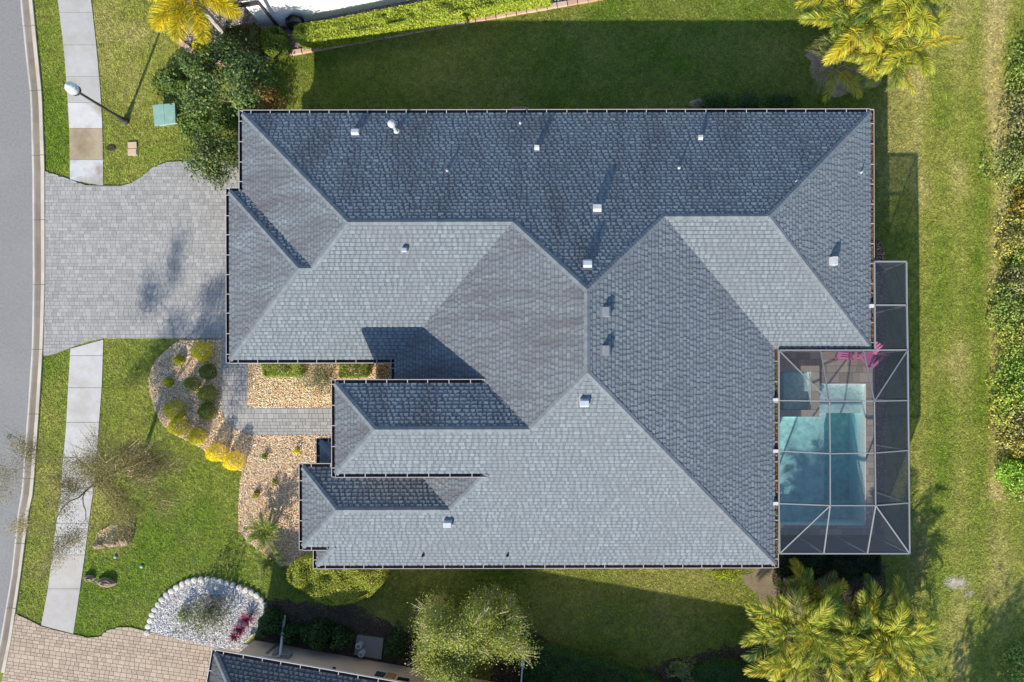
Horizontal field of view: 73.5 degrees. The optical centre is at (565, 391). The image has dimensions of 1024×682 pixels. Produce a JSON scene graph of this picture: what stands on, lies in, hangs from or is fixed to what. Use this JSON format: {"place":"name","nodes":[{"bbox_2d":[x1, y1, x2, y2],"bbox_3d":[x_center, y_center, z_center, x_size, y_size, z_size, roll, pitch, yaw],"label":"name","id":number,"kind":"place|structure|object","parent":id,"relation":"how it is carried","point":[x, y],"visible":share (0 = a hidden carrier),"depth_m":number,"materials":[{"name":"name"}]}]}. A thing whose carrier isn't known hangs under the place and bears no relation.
{"place":"outdoors","nodes":[
{"label":"outdoors","id":0,"kind":"place"},
{"bbox_2d":[0,0,32,637],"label":"road","id":1,"kind":"structure","parent":0,"point":[16,263],"depth_m":30.99,"materials":[{"name":"grey asphalt"}]},
{"bbox_2d":[41,0,103,633],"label":"pavement","id":2,"kind":"structure","parent":0,"point":[86,166],"depth_m":30.97,"materials":[{"name":"concrete"}]},
{"bbox_2d":[2,614,241,681],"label":"neighbour driveway","id":3,"kind":"structure","parent":0,"point":[38,653],"depth_m":30.95,"materials":[{"name":"beige stone"}]},
{"bbox_2d":[43,161,238,355],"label":"driveway","id":4,"kind":"structure","parent":0,"point":[144,256],"depth_m":30.95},
{"bbox_2d":[221,338,330,434],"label":"garden path","id":5,"kind":"structure","parent":0,"point":[238,413],"depth_m":30.95,"materials":[{"name":"grey stone"}]},
{"bbox_2d":[0,0,1023,681],"bbox_3d":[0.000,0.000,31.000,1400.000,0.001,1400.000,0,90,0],"label":"lawn","id":6,"kind":"structure","parent":0,"point":[954,584],"depth_m":31.00,"materials":[{"name":"plant"}]},
{"bbox_2d":[0,0,44,672],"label":"kerb","id":7,"kind":"structure","parent":6,"relation":"on","point":[37,130],"depth_m":30.98,"materials":[{"name":"concrete"}]},
{"bbox_2d":[64,81,129,124],"bbox_3d":[-19.948,-12.285,29.130,0.473,3.740,0.480,0,90,0],"label":"street lamp","id":8,"kind":"object","parent":6,"relation":"on","point":[72,88],"visible":1,"depth_m":28.14,"materials":[{"name":"white metal"}]},
{"bbox_2d":[0,421,196,583],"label":"sparse tree","id":9,"kind":"object","parent":6,"relation":"on","point":[96,466],"visible":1,"depth_m":27.31,"materials":[{"name":"green plant"}]},
{"bbox_2d":[96,577,116,587],"bbox_3d":[-20.808,8.623,30.848,0.922,0.343,0.452,7,90,0],"label":"boulder","id":10,"kind":"object","parent":6,"relation":"on","point":[105,582],"visible":1,"depth_m":30.79,"materials":[{"name":"beige stone"}]},
{"bbox_2d":[95,525,125,545],"bbox_3d":[-20.539,6.496,31.010,1.677,0.080,0.990,0,90,0],"label":"tree ring","id":11,"kind":"object","parent":6,"relation":"on","point":[109,534],"visible":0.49,"depth_m":30.97,"materials":[{"name":"soil"}]},
{"bbox_2d":[94,524,126,545],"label":"wood chips","id":12,"kind":"object","parent":11,"relation":"on","point":[105,529],"visible":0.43,"depth_m":30.93,"materials":[{"name":"beige wood"}]},
{"bbox_2d":[127,142,137,155],"bbox_3d":[-19.629,-11.035,30.965,0.420,0.090,0.620,-3,90,0],"label":"meter pit","id":13,"kind":"object","parent":6,"relation":"on","point":[132,149],"visible":1,"depth_m":30.92,"materials":[{"name":"concrete"}]},
{"bbox_2d":[153,103,177,125],"bbox_3d":[-17.959,-12.436,30.790,0.994,0.420,0.936,-5,90,0],"label":"transformer","id":14,"kind":"object","parent":6,"relation":"on","point":[164,114],"visible":0.99,"depth_m":30.58,"materials":[{"name":"metal"}]},
{"bbox_2d":[149,66,193,98],"bbox_3d":[-17.683,-13.988,30.432,1.977,1.310,1.545,0,90,0],"label":"shrub","id":15,"kind":"object","parent":6,"relation":"on","point":[169,82],"visible":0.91,"depth_m":30.43,"materials":[{"name":"green plant"}]},
{"bbox_2d":[167,49,211,85],"bbox_3d":[-16.680,-14.404,30.207,1.837,1.821,1.395,0,90,0],"label":"shrub","id":16,"kind":"object","parent":6,"relation":"on","point":[183,68],"visible":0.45,"depth_m":30.04,"materials":[{"name":"green plant"}]},
{"bbox_2d":[175,106,215,144],"bbox_3d":[-16.815,-12.231,30.593,1.707,0.985,1.928,-44,90,0],"label":"shrub","id":17,"kind":"object","parent":6,"relation":"on","point":[186,120],"visible":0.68,"depth_m":30.54,"materials":[{"name":"green plant"}]},
{"bbox_2d":[171,121,238,194],"bbox_3d":[-14.924,-10.023,29.487,3.284,3.046,2.780,0,90,0],"label":"broadleaf tree","id":18,"kind":"object","parent":6,"relation":"on","point":[217,154],"visible":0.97,"depth_m":28.81,"materials":[{"name":"green plant"}]},
{"bbox_2d":[149,581,264,648],"bbox_3d":[-16.147,10.032,31.010,4.994,0.080,2.920,13,90,0],"label":"white gravel bed","id":19,"kind":"object","parent":6,"relation":"on","point":[164,603],"visible":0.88,"depth_m":30.97,"materials":[{"name":"white gravel"}]},
{"bbox_2d":[171,592,232,640],"bbox_3d":[-16.018,9.867,29.863,2.606,2.518,1.941,29,90,0],"label":"shrub","id":20,"kind":"object","parent":19,"relation":"on","point":[203,613],"visible":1,"depth_m":30.21,"materials":[{"name":"green plant"}]},
{"bbox_2d":[143,576,267,635],"bbox_3d":[-16.515,9.395,30.927,5.748,0.145,2.101,-13,90,0],"label":"bed edging","id":21,"kind":"object","parent":19,"relation":"on","point":[206,579],"visible":1,"depth_m":30.87,"materials":[{"name":"white stone"}]},
{"bbox_2d":[238,612,255,628],"bbox_3d":[-14.331,10.270,30.668,0.893,0.355,0.896,0,90,0],"label":"cordyline","id":22,"kind":"object","parent":19,"relation":"on","point":[245,619],"visible":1,"depth_m":30.74,"materials":[{"name":"red plant"}]},
{"bbox_2d":[209,99,238,132],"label":"shrub","id":23,"kind":"object","parent":6,"relation":"on","point":[221,116],"visible":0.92,"depth_m":30.48,"materials":[{"name":"green plant"}]},
{"bbox_2d":[169,31,279,123],"bbox_3d":[-14.135,-13.230,29.028,4.222,3.963,4.306,0,90,0],"label":"broadleaf tree","id":24,"kind":"object","parent":6,"relation":"on","point":[239,67],"visible":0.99,"depth_m":28.18,"materials":[{"name":"green plant"}]},
{"bbox_2d":[148,339,330,565],"bbox_3d":[-14.505,2.584,31.010,11.253,0.080,6.906,35,90,0],"label":"gravel bed","id":25,"kind":"object","parent":6,"relation":"on","point":[240,441],"visible":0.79,"depth_m":30.97,"materials":[{"name":"beige gravel"}]},
{"bbox_2d":[163,400,187,419],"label":"shrub","id":26,"kind":"object","parent":25,"relation":"on","point":[167,410],"visible":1,"depth_m":30.49,"materials":[{"name":"green plant"}]},
{"bbox_2d":[167,416,190,435],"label":"shrub","id":27,"kind":"object","parent":25,"relation":"on","point":[170,427],"visible":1,"depth_m":30.50,"materials":[{"name":"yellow plant"}]},
{"bbox_2d":[182,377,201,390],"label":"shrub","id":28,"kind":"object","parent":25,"relation":"on","point":[185,383],"visible":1,"depth_m":30.50,"materials":[{"name":"green plant"}]},
{"bbox_2d":[186,428,208,444],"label":"shrub","id":29,"kind":"object","parent":25,"relation":"on","point":[190,437],"visible":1,"depth_m":30.55,"materials":[{"name":"yellow plant"}]},
{"bbox_2d":[190,342,213,361],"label":"shrub","id":30,"kind":"object","parent":25,"relation":"on","point":[196,345],"visible":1,"depth_m":30.52,"materials":[{"name":"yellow plant"}]},
{"bbox_2d":[196,385,218,403],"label":"shrub","id":31,"kind":"object","parent":25,"relation":"on","point":[199,394],"visible":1,"depth_m":30.55,"materials":[{"name":"green plant"}]},
{"bbox_2d":[197,403,217,419],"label":"shrub","id":32,"kind":"object","parent":25,"relation":"on","point":[200,411],"visible":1,"depth_m":30.58,"materials":[{"name":"green plant"}]},
{"bbox_2d":[198,363,216,379],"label":"shrub","id":33,"kind":"object","parent":25,"relation":"on","point":[201,369],"visible":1,"depth_m":30.59,"materials":[{"name":"green plant"}]},
{"bbox_2d":[205,443,228,461],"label":"shrub","id":34,"kind":"object","parent":25,"relation":"on","point":[209,453],"visible":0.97,"depth_m":30.41,"materials":[{"name":"yellow plant"}]},
{"bbox_2d":[222,450,245,470],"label":"shrub","id":35,"kind":"object","parent":25,"relation":"on","point":[226,461],"visible":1,"depth_m":30.36,"materials":[{"name":"yellow plant"}]},
{"bbox_2d":[243,510,282,553],"bbox_3d":[-13.362,6.217,30.315,1.803,1.399,2.017,0,90,0],"label":"pygmy palm","id":36,"kind":"object","parent":25,"relation":"on","point":[263,535],"visible":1,"depth_m":30.11,"materials":[{"name":"green plant"}]},
{"bbox_2d":[252,548,286,573],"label":"shrub","id":37,"kind":"object","parent":25,"relation":"on","point":[267,561],"visible":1,"depth_m":30.45,"materials":[{"name":"green plant"}]},
{"bbox_2d":[221,22,267,71],"bbox_3d":[-14.282,-15.276,30.396,1.738,1.279,1.949,0,90,0],"label":"shrub","id":38,"kind":"object","parent":6,"relation":"on","point":[250,31],"visible":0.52,"depth_m":30.00,"materials":[{"name":"green plant"}]},
{"bbox_2d":[252,81,287,109],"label":"shrub","id":39,"kind":"object","parent":6,"relation":"on","point":[267,100],"visible":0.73,"depth_m":30.37,"materials":[{"name":"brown plant"}]},
{"bbox_2d":[247,359,390,407],"bbox_3d":[-10.736,-0.442,31.010,7.328,0.080,2.311,0,90,0],"label":"gravel bed","id":40,"kind":"object","parent":6,"relation":"on","point":[282,391],"visible":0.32,"depth_m":30.97,"materials":[{"name":"beige gravel"}]},
{"bbox_2d":[260,363,306,376],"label":"hedge","id":41,"kind":"object","parent":40,"relation":"on","point":[300,371],"visible":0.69,"depth_m":30.51,"materials":[{"name":"green plant"}]},
{"bbox_2d":[296,363,337,394],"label":"shrub","id":42,"kind":"object","parent":40,"relation":"on","point":[319,380],"visible":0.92,"depth_m":30.61,"materials":[{"name":"beige plant"}]},
{"bbox_2d":[338,363,372,377],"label":"hedge","id":43,"kind":"object","parent":40,"relation":"on","point":[341,371],"visible":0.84,"depth_m":30.56,"materials":[{"name":"green plant"}]},
{"bbox_2d":[376,363,390,378],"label":"shrub","id":44,"kind":"object","parent":40,"relation":"on","point":[380,370],"visible":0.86,"depth_m":30.65,"materials":[{"name":"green plant"}]},
{"bbox_2d":[229,0,410,29],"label":"house","id":45,"kind":"structure","parent":6,"relation":"on","point":[269,13],"depth_m":30.17,"materials":[{"name":"white paint"}]},
{"bbox_2d":[247,598,422,668],"bbox_3d":[-9.992,11.798,31.023,9.482,0.055,4.957,0,90,0],"label":"mulch bed","id":46,"kind":"object","parent":6,"relation":"on","point":[290,615],"visible":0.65,"depth_m":31.00,"materials":[{"name":"brown wood"}]},
{"bbox_2d":[255,603,289,637],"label":"shrub","id":47,"kind":"object","parent":46,"relation":"on","point":[265,625],"visible":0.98,"depth_m":30.43,"materials":[{"name":"green plant"}]},
{"bbox_2d":[276,620,303,643],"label":"shrub","id":48,"kind":"object","parent":46,"relation":"on","point":[289,632],"visible":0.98,"depth_m":30.46,"materials":[{"name":"green plant"}]},
{"bbox_2d":[296,616,335,650],"bbox_3d":[-11.211,10.857,30.365,1.769,1.446,1.380,0,90,0],"label":"shrub","id":49,"kind":"object","parent":46,"relation":"on","point":[311,639],"visible":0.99,"depth_m":30.38,"materials":[{"name":"green plant"}]},
{"bbox_2d":[329,623,354,649],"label":"shrub","id":50,"kind":"object","parent":46,"relation":"on","point":[340,640],"visible":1,"depth_m":30.47,"materials":[{"name":"green plant"}]},
{"bbox_2d":[354,634,383,658],"bbox_3d":[-8.882,11.538,30.960,1.252,0.120,0.934,9,90,0],"label":"concrete pad","id":51,"kind":"object","parent":46,"relation":"on","point":[373,646],"visible":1,"depth_m":30.90,"materials":[{"name":"grey concrete"}]},
{"bbox_2d":[383,621,408,657],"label":"shrub","id":52,"kind":"object","parent":46,"relation":"on","point":[391,641],"visible":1,"depth_m":30.48,"materials":[{"name":"green plant"}]},
{"bbox_2d":[286,552,391,605],"bbox_3d":[-10.027,8.223,30.315,4.357,1.435,2.264,0,90,0],"label":"shrub","id":53,"kind":"object","parent":6,"relation":"on","point":[303,583],"visible":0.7,"depth_m":29.82,"materials":[{"name":"green plant"}]},
{"bbox_2d":[206,615,490,681],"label":"house","id":54,"kind":"structure","parent":6,"relation":"on","point":[257,661],"depth_m":28.41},
{"bbox_2d":[179,0,577,61],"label":"mulch bed","id":55,"kind":"object","parent":6,"relation":"on","point":[286,31],"visible":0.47,"depth_m":30.98,"materials":[{"name":"brown wood"}]},
{"bbox_2d":[146,0,242,44],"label":"foxtail palm","id":56,"kind":"object","parent":55,"relation":"on","point":[182,10],"visible":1,"depth_m":27.86,"materials":[{"name":"yellow plant"}]},
{"bbox_2d":[259,26,292,59],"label":"shrub","id":57,"kind":"object","parent":55,"relation":"on","point":[272,34],"visible":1,"depth_m":30.19,"materials":[{"name":"green plant"}]},
{"bbox_2d":[285,15,303,30],"bbox_3d":[-12.060,-16.537,30.530,0.809,0.940,0.405,0,90,0],"label":"hose reel","id":58,"kind":"object","parent":55,"relation":"on","point":[291,21],"visible":0.79,"depth_m":30.26,"materials":[{"name":"black plastic"}]},
{"bbox_2d":[176,0,601,65],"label":"bed edging","id":59,"kind":"object","parent":55,"relation":"on","point":[294,52],"visible":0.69,"depth_m":30.88,"materials":[{"name":"white concrete"}]},
{"bbox_2d":[292,0,551,50],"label":"hedge","id":60,"kind":"object","parent":55,"relation":"on","point":[411,14],"visible":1,"depth_m":30.21,"materials":[{"name":"green plant"}]},
{"bbox_2d":[401,577,543,681],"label":"pale tree","id":61,"kind":"object","parent":6,"relation":"on","point":[484,623],"visible":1,"depth_m":27.97,"materials":[{"name":"green plant"}]},
{"bbox_2d":[225,108,874,568],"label":"house","id":62,"kind":"structure","parent":6,"relation":"on","point":[577,330],"depth_m":26.63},
{"bbox_2d":[490,618,784,681],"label":"mulch bed","id":63,"kind":"object","parent":6,"relation":"on","point":[730,655],"visible":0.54,"depth_m":30.99,"materials":[{"name":"brown wood"}]},
{"bbox_2d":[524,637,659,681],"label":"hedge","id":64,"kind":"object","parent":63,"relation":"on","point":[602,663],"visible":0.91,"depth_m":29.94,"materials":[{"name":"green plant"}]},
{"bbox_2d":[662,650,700,681],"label":"shrub","id":65,"kind":"object","parent":63,"relation":"on","point":[684,666],"visible":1,"depth_m":30.56,"materials":[{"name":"green plant"}]},
{"bbox_2d":[692,656,789,681],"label":"hedge","id":66,"kind":"object","parent":63,"relation":"on","point":[713,665],"visible":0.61,"depth_m":30.11,"materials":[{"name":"green plant"}]},
{"bbox_2d":[689,99,705,108],"bbox_3d":[6.013,-13.076,30.906,0.878,0.229,0.475,0,90,0],"label":"boulder","id":67,"kind":"object","parent":6,"relation":"on","point":[692,103],"visible":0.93,"depth_m":30.87,"materials":[{"name":"grey stone"}]},
{"bbox_2d":[694,91,729,108],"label":"shrub","id":68,"kind":"object","parent":6,"relation":"on","point":[722,102],"visible":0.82,"depth_m":30.59,"materials":[{"name":"green plant"}]},
{"bbox_2d":[711,568,739,581],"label":"shrub","id":69,"kind":"object","parent":6,"relation":"on","point":[726,573],"visible":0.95,"depth_m":30.75,"materials":[{"name":"green plant"}]},
{"bbox_2d":[726,88,762,108],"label":"shrub","id":70,"kind":"object","parent":6,"relation":"on","point":[755,100],"visible":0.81,"depth_m":30.56,"materials":[{"name":"green plant"}]},
{"bbox_2d":[743,568,775,614],"bbox_3d":[8.880,9.117,31.017,1.532,0.067,2.758,-4,90,0],"label":"soil bed","id":71,"kind":"object","parent":6,"relation":"on","point":[764,586],"visible":0.54,"depth_m":30.98,"materials":[{"name":"beige soil"}]},
{"bbox_2d":[763,91,800,108],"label":"shrub","id":72,"kind":"object","parent":6,"relation":"on","point":[784,99],"visible":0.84,"depth_m":30.59,"materials":[{"name":"green plant"}]},
{"bbox_2d":[780,366,865,524],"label":"swimming pool","id":73,"kind":"structure","parent":6,"relation":"in","point":[804,427],"depth_m":31.72,"materials":[{"name":"liquid"}]},
{"bbox_2d":[780,525,873,534],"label":"pool deck","id":74,"kind":"structure","parent":6,"relation":"on","point":[821,529],"depth_m":30.95,"materials":[{"name":"stone"}]},
{"bbox_2d":[780,352,873,533],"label":"pool deck","id":75,"kind":"structure","parent":6,"relation":"on","point":[842,371],"depth_m":30.95,"materials":[{"name":"stone"}]},
{"bbox_2d":[773,261,910,553],"bbox_3d":[11.243,0.638,29.126,5.573,3.748,11.946,0,90,0],"label":"pool cage","id":76,"kind":"object","parent":75,"relation":"on","point":[891,448],"visible":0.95,"depth_m":28.74,"materials":[{"name":"metal"}]},
{"bbox_2d":[835,352,857,360],"bbox_3d":[12.594,-1.902,30.424,0.859,1.060,0.953,6,90,0],"label":"garden chair","id":77,"kind":"object","parent":75,"relation":"on","point":[845,355],"visible":0.4,"depth_m":30.59,"materials":[{"name":"pink plastic"}]},
{"bbox_2d":[857,341,882,368],"bbox_3d":[13.709,-1.635,30.424,0.953,1.060,0.859,-43,90,0],"label":"garden chair","id":78,"kind":"object","parent":75,"relation":"on","point":[870,358],"visible":0.63,"depth_m":30.60,"materials":[{"name":"pink plastic"}]},
{"bbox_2d":[771,555,887,681],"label":"mulch bed","id":79,"kind":"object","parent":6,"relation":"on","point":[861,585],"visible":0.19,"depth_m":30.99,"materials":[{"name":"brown wood"}]},
{"bbox_2d":[738,558,873,681],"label":"areca palm","id":80,"kind":"object","parent":79,"relation":"on","point":[809,625],"visible":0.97,"depth_m":28.27,"materials":[{"name":"green plant"}]},
{"bbox_2d":[774,554,881,580],"bbox_3d":[11.713,7.760,30.542,4.660,1.004,1.271,0,90,0],"label":"hedge","id":81,"kind":"object","parent":79,"relation":"on","point":[820,561],"visible":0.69,"depth_m":30.27,"materials":[{"name":"green plant"}]},
{"bbox_2d":[814,574,943,681],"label":"areca palm","id":82,"kind":"object","parent":79,"relation":"on","point":[883,652],"visible":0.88,"depth_m":28.55,"materials":[{"name":"green plant"}]},
{"bbox_2d":[805,40,880,96],"bbox_3d":[12.682,-14.857,31.018,3.336,0.064,2.710,-14,90,0],"label":"soil bed","id":83,"kind":"object","parent":6,"relation":"on","point":[810,55],"visible":0.34,"depth_m":30.99,"materials":[{"name":"brown soil"}]},
{"bbox_2d":[793,0,962,103],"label":"areca palm","id":84,"kind":"object","parent":6,"relation":"on","point":[867,30],"visible":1,"depth_m":28.51,"materials":[{"name":"yellow plant"}]},
{"bbox_2d":[874,238,884,260],"bbox_3d":[14.271,-0.267,31.015,0.519,0.070,13.457,0,90,0],"label":"mulch bed","id":85,"kind":"object","parent":6,"relation":"on","point":[876,247],"visible":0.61,"depth_m":30.98,"materials":[{"name":"brown wood"}]},
{"bbox_2d":[978,140,1023,203],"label":"shrub","id":86,"kind":"object","parent":6,"relation":"on","point":[1019,169],"visible":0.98,"depth_m":30.57,"materials":[{"name":"green plant"}]},
{"bbox_2d":[984,374,1023,429],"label":"shrub","id":87,"kind":"object","parent":6,"relation":"on","point":[1007,402],"visible":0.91,"depth_m":30.50,"materials":[{"name":"green plant"}]},
{"bbox_2d":[985,283,1023,337],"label":"shrub","id":88,"kind":"object","parent":6,"relation":"on","point":[1006,308],"visible":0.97,"depth_m":30.50,"materials":[{"name":"green plant"}]},
{"bbox_2d":[988,414,1023,455],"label":"shrub","id":89,"kind":"object","parent":6,"relation":"on","point":[1009,432],"visible":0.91,"depth_m":30.51,"materials":[{"name":"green plant"}]},
{"bbox_2d":[990,348,1023,401],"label":"shrub","id":90,"kind":"object","parent":6,"relation":"on","point":[1011,372],"visible":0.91,"depth_m":30.50,"materials":[{"name":"green plant"}]},
{"bbox_2d":[991,378,1023,433],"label":"shrub","id":91,"kind":"object","parent":6,"relation":"on","point":[1020,411],"visible":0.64,"depth_m":30.38,"materials":[{"name":"green plant"}]},
{"bbox_2d":[993,214,1023,266],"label":"shrub","id":92,"kind":"object","parent":6,"relation":"on","point":[1016,235],"visible":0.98,"depth_m":30.57,"materials":[{"name":"green plant"}]},
{"bbox_2d":[993,451,1023,500],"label":"shrub","id":93,"kind":"object","parent":6,"relation":"on","point":[1010,465],"visible":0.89,"depth_m":30.55,"materials":[{"name":"green plant"}]},
{"bbox_2d":[993,316,1023,370],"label":"shrub","id":94,"kind":"object","parent":6,"relation":"on","point":[1018,342],"visible":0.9,"depth_m":30.54,"materials":[{"name":"green plant"}]},
{"bbox_2d":[997,85,1023,151],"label":"shrub","id":95,"kind":"object","parent":6,"relation":"on","point":[1019,119],"visible":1,"depth_m":30.55,"materials":[{"name":"green plant"}]},
{"bbox_2d":[998,637,1023,681],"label":"shrub","id":96,"kind":"object","parent":6,"relation":"on","point":[1019,655],"visible":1,"depth_m":30.70,"materials":[{"name":"green plant"}]},
{"bbox_2d":[999,250,1023,306],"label":"shrub","id":97,"kind":"object","parent":6,"relation":"on","point":[1014,280],"visible":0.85,"depth_m":30.50,"materials":[{"name":"green plant"}]},
{"bbox_2d":[1000,37,1023,93],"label":"shrub","id":98,"kind":"object","parent":6,"relation":"on","point":[1020,76],"visible":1,"depth_m":30.64,"materials":[{"name":"green plant"}]},
{"bbox_2d":[1001,455,1023,503],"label":"shrub","id":99,"kind":"object","parent":6,"relation":"on","point":[1018,489],"visible":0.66,"depth_m":30.51,"materials":[{"name":"green plant"}]},
{"bbox_2d":[1001,431,1023,468],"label":"shrub","id":100,"kind":"object","parent":6,"relation":"on","point":[1014,455],"visible":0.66,"depth_m":30.53,"materials":[{"name":"green plant"}]},
{"bbox_2d":[1005,179,1023,221],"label":"shrub","id":101,"kind":"object","parent":6,"relation":"on","point":[1021,205],"visible":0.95,"depth_m":30.73,"materials":[{"name":"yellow plant"}]},
{"bbox_2d":[1010,245,1023,292],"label":"shrub","id":102,"kind":"object","parent":6,"relation":"on","point":[1014,257],"visible":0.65,"depth_m":30.57,"materials":[{"name":"green plant"}]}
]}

